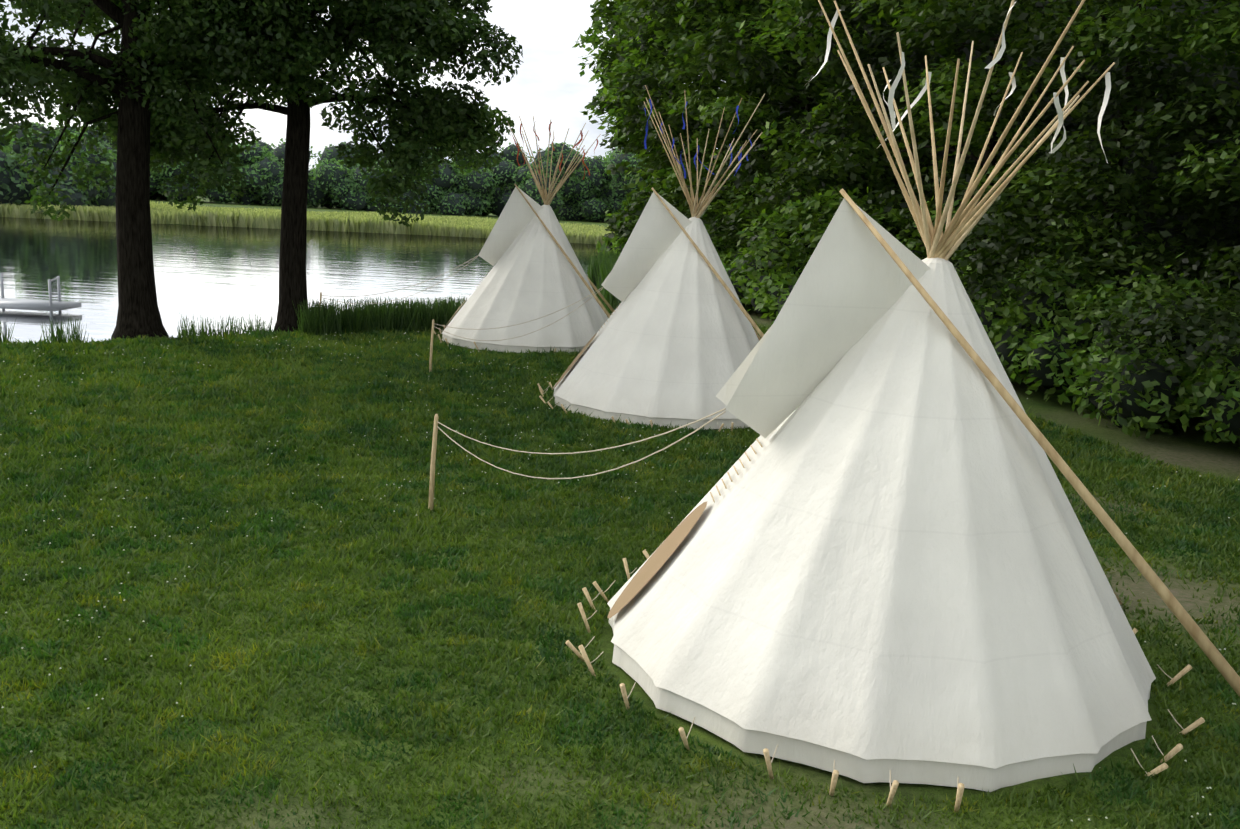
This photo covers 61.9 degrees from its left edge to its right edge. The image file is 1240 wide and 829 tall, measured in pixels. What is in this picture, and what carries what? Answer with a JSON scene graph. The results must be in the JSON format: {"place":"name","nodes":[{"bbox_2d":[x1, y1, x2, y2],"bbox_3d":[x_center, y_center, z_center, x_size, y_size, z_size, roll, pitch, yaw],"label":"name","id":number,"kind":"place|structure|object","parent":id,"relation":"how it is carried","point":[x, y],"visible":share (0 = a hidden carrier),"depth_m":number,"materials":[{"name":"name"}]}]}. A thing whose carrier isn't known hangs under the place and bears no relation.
{"place":"outdoors","nodes":[
{"label":"outdoors","id":0,"kind":"place"},
{"bbox_2d":[0,217,620,342],"bbox_3d":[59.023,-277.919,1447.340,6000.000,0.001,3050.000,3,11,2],"label":"lake water","id":1,"kind":"structure","parent":0,"point":[212,272],"depth_m":49.73,"materials":[{"name":"grey liquid"}]},
{"bbox_2d":[0,273,81,314],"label":"swim dock","id":2,"kind":"object","parent":1,"relation":"in","point":[50,305],"visible":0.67,"depth_m":29.54,"materials":[{"name":"silver metal"}]},
{"bbox_2d":[0,0,725,168],"label":"sky","id":3,"kind":"structure","parent":0,"point":[548,85],"materials":[{"name":"white"}]},
{"bbox_2d":[0,196,1239,828],"bbox_3d":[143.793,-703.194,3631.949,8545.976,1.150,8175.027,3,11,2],"label":"ground","id":4,"kind":"structure","parent":0,"point":[1190,446],"depth_m":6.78,"materials":[{"name":"green plant"}]},
{"bbox_2d":[0,0,343,339],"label":"lake tree","id":5,"kind":"object","parent":4,"relation":"on","point":[230,34],"depth_m":21.94,"materials":[{"name":"plant"}]},
{"bbox_2d":[49,0,522,331],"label":"lake tree","id":6,"kind":"object","parent":4,"relation":"on","point":[446,126],"depth_m":24.22,"materials":[{"name":"green plant"}]},
{"bbox_2d":[0,201,614,244],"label":"reeds","id":7,"kind":"object","parent":4,"relation":"on","point":[373,222],"visible":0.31,"depth_m":112.62,"materials":[{"name":"green plant"}]},
{"bbox_2d":[0,249,621,343],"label":"reeds","id":8,"kind":"object","parent":4,"relation":"on","point":[420,315],"visible":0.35,"depth_m":25.54,"materials":[{"name":"green plant"}]},
{"bbox_2d":[0,122,695,222],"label":"trees","id":9,"kind":"object","parent":4,"relation":"on","point":[279,154],"materials":[{"name":"green plant"}]},
{"bbox_2d":[319,292,438,510],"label":"wooden posts","id":10,"kind":"object","parent":4,"relation":"on","point":[432,468],"visible":0.69,"depth_m":11.26,"materials":[{"name":"brown wood"}]},
{"bbox_2d":[322,255,725,478],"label":"ropes","id":11,"kind":"object","parent":10,"relation":"attached to","point":[551,453],"visible":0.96,"depth_m":9.91,"materials":[{"name":"beige fabric"}]},
{"bbox_2d":[434,270,555,351],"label":"tent pegs","id":12,"kind":"object","parent":4,"relation":"in","point":[473,342],"visible":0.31,"depth_m":24.62,"materials":[{"name":"beige wood"}]},
{"bbox_2d":[441,187,607,352],"bbox_3d":[-2.157,-3.686,25.547,4.401,3.800,4.394,3,11,2],"label":"tipi canvas","id":13,"kind":"object","parent":4,"relation":"on","point":[533,275],"visible":0.96,"depth_m":24.57,"materials":[{"name":"white fabric"}]},
{"bbox_2d":[476,121,600,349],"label":"tipi poles","id":14,"kind":"object","parent":4,"relation":"on","point":[548,196],"visible":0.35,"depth_m":25.00,"materials":[{"name":"brown wood"}]},
{"bbox_2d":[519,116,587,199],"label":"tipi poles","id":15,"kind":"object","parent":4,"relation":"on","point":[540,177],"visible":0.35,"depth_m":25.39,"materials":[{"name":"brown wood"}]},
{"bbox_2d":[510,122,597,179],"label":"ribbons","id":16,"kind":"object","parent":15,"relation":"attached to","point":[517,145],"visible":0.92,"depth_m":24.80,"materials":[{"name":"brown fabric"}]},
{"bbox_2d":[513,120,613,317],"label":"tipi poles","id":17,"kind":"object","parent":4,"relation":"on","point":[584,281],"visible":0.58,"depth_m":24.87,"materials":[{"name":"brown wood"}]},
{"bbox_2d":[0,331,1239,820],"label":"clover blossoms","id":18,"kind":"object","parent":4,"relation":"on","point":[394,511],"visible":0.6,"depth_m":12.22,"materials":[{"name":"white plant"}]},
{"bbox_2d":[537,304,733,431],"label":"tent pegs","id":19,"kind":"object","parent":4,"relation":"in","point":[612,417],"visible":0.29,"depth_m":16.83,"materials":[{"name":"beige wood"}]},
{"bbox_2d":[553,192,758,429],"bbox_3d":[0.975,-1.986,18.000,4.205,3.700,4.198,3,11,2],"label":"tipi canvas","id":20,"kind":"object","parent":4,"relation":"on","point":[674,341],"visible":0.83,"depth_m":17.07,"materials":[{"name":"white fabric"}]},
{"bbox_2d":[553,333,596,388],"bbox_3d":[-0.788,-0.936,18.051,0.727,1.029,0.424,3,11,2],"label":"tipi door","id":21,"kind":"structure","parent":20,"relation":"attached to","point":[575,360],"depth_m":17.98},
{"bbox_2d":[545,389,731,426],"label":"peg loops","id":22,"kind":"object","parent":20,"relation":"attached to","point":[617,416],"visible":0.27,"depth_m":16.88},
{"bbox_2d":[645,85,756,215],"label":"tipi poles","id":23,"kind":"object","parent":4,"relation":"on","point":[680,173],"visible":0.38,"depth_m":17.46,"materials":[{"name":"brown wood"}]},
{"bbox_2d":[643,90,763,340],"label":"tipi poles","id":24,"kind":"object","parent":4,"relation":"on","point":[746,314],"visible":0.35,"depth_m":17.37,"materials":[{"name":"brown wood"}]},
{"bbox_2d":[644,99,751,178],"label":"ribbons","id":25,"kind":"object","parent":24,"relation":"attached to","point":[739,158],"visible":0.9,"depth_m":17.41,"materials":[{"name":"blue fabric"}]},
{"bbox_2d":[691,94,764,217],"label":"tipi poles","id":26,"kind":"object","parent":4,"relation":"on","point":[700,213],"visible":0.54,"depth_m":17.46,"materials":[{"name":"brown wood"}]},
{"bbox_2d":[607,198,1155,791],"bbox_3d":[2.042,0.145,7.924,4.156,3.520,4.141,3,11,2],"label":"tipi canvas","id":27,"kind":"object","parent":4,"relation":"on","point":[881,564],"visible":0.9,"depth_m":6.93,"materials":[{"name":"white fabric"}]},
{"bbox_2d":[607,502,706,617],"bbox_3d":[0.286,1.132,8.020,0.724,0.975,0.418,3,11,2],"label":"tipi door","id":28,"kind":"structure","parent":27,"relation":"attached to","point":[657,559],"depth_m":7.98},
{"bbox_2d":[579,567,1183,788],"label":"peg loops","id":29,"kind":"object","parent":27,"relation":"attached to","point":[834,760],"visible":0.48,"depth_m":7.03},
{"bbox_2d":[566,438,1204,812],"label":"tent pegs","id":30,"kind":"object","parent":4,"relation":"in","point":[1176,749],"visible":0.54,"depth_m":6.98,"materials":[{"name":"beige wood"}]},
{"bbox_2d":[572,0,1239,442],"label":"trees","id":31,"kind":"object","parent":4,"relation":"on","point":[666,52],"depth_m":24.61,"materials":[{"name":"green plant"}]},
{"bbox_2d":[596,215,1239,448],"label":"bushes","id":32,"kind":"object","parent":4,"relation":"on","point":[1213,378],"depth_m":19.73,"materials":[{"name":"green plant"}]},
{"bbox_2d":[834,0,1085,254],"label":"tipi poles","id":33,"kind":"object","parent":4,"relation":"on","point":[961,213],"visible":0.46,"depth_m":7.22,"materials":[{"name":"brown wood"}]},
{"bbox_2d":[809,1,1110,162],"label":"ribbons","id":34,"kind":"object","parent":33,"relation":"attached to","point":[988,66],"visible":0.9,"depth_m":7.26,"materials":[{"name":"white fabric"}]},
{"bbox_2d":[868,0,1079,260],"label":"tipi poles","id":35,"kind":"object","parent":4,"relation":"on","point":[923,221],"visible":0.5,"depth_m":7.39,"materials":[{"name":"brown wood"}]},
{"bbox_2d":[818,0,1239,696],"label":"tipi poles","id":36,"kind":"object","parent":4,"relation":"on","point":[1226,670],"visible":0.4,"depth_m":7.27,"materials":[{"name":"brown wood"}]},
{"bbox_2d":[724,0,1239,305],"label":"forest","id":37,"kind":"object","parent":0,"point":[1180,218],"depth_m":27.20,"materials":[{"name":"green plant"}]}
]}

